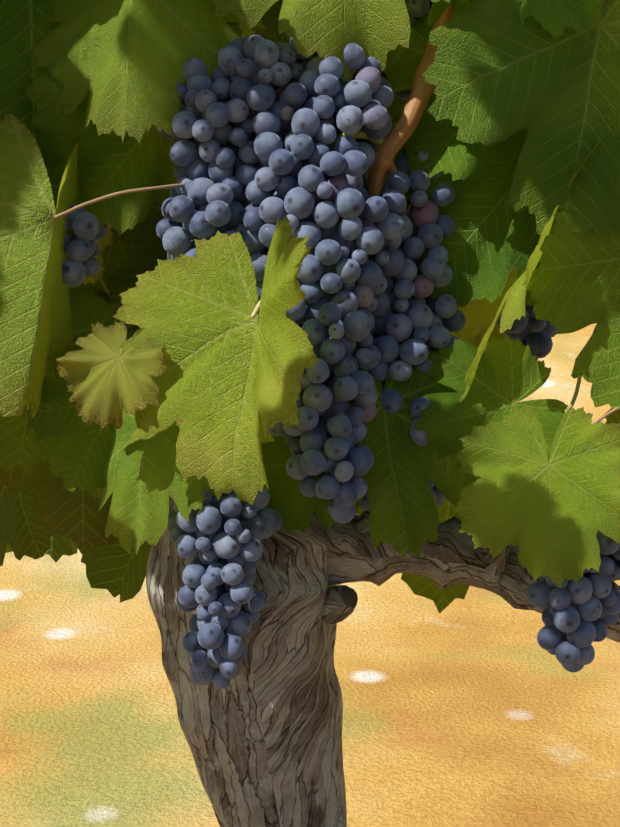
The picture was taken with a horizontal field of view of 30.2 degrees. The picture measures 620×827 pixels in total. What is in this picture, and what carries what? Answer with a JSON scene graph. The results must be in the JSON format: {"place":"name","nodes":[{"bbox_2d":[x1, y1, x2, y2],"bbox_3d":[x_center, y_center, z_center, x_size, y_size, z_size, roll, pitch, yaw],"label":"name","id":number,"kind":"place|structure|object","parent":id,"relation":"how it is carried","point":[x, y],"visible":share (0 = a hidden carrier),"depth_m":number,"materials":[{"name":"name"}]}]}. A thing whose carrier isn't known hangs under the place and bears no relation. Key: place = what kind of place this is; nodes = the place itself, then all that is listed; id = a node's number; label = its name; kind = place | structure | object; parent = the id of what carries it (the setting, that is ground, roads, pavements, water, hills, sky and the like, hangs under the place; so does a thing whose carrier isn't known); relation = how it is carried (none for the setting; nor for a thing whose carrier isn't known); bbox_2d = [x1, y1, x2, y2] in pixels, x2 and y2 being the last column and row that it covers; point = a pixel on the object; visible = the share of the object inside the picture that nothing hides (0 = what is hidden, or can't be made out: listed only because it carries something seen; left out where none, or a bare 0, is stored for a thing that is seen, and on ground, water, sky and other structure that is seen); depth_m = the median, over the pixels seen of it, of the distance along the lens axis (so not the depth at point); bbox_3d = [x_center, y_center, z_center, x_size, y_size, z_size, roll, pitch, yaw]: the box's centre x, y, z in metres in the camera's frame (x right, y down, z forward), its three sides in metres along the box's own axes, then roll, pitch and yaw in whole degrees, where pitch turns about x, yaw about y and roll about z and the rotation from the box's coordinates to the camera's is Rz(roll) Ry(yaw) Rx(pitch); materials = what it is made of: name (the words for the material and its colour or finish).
{"place":"outdoors","nodes":[
{"label":"outdoors","id":0,"kind":"place"},
{"bbox_2d":[0,323,619,826],"bbox_3d":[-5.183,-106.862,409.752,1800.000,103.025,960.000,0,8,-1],"label":"ground","id":1,"kind":"structure","parent":0,"point":[478,707],"depth_m":6.78,"materials":[{"name":"orange"}]},
{"bbox_2d":[0,0,619,826],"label":"grapevine","id":2,"kind":"object","parent":1,"relation":"on","point":[296,296],"visible":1,"depth_m":0.66,"materials":[{"name":"green plant"}]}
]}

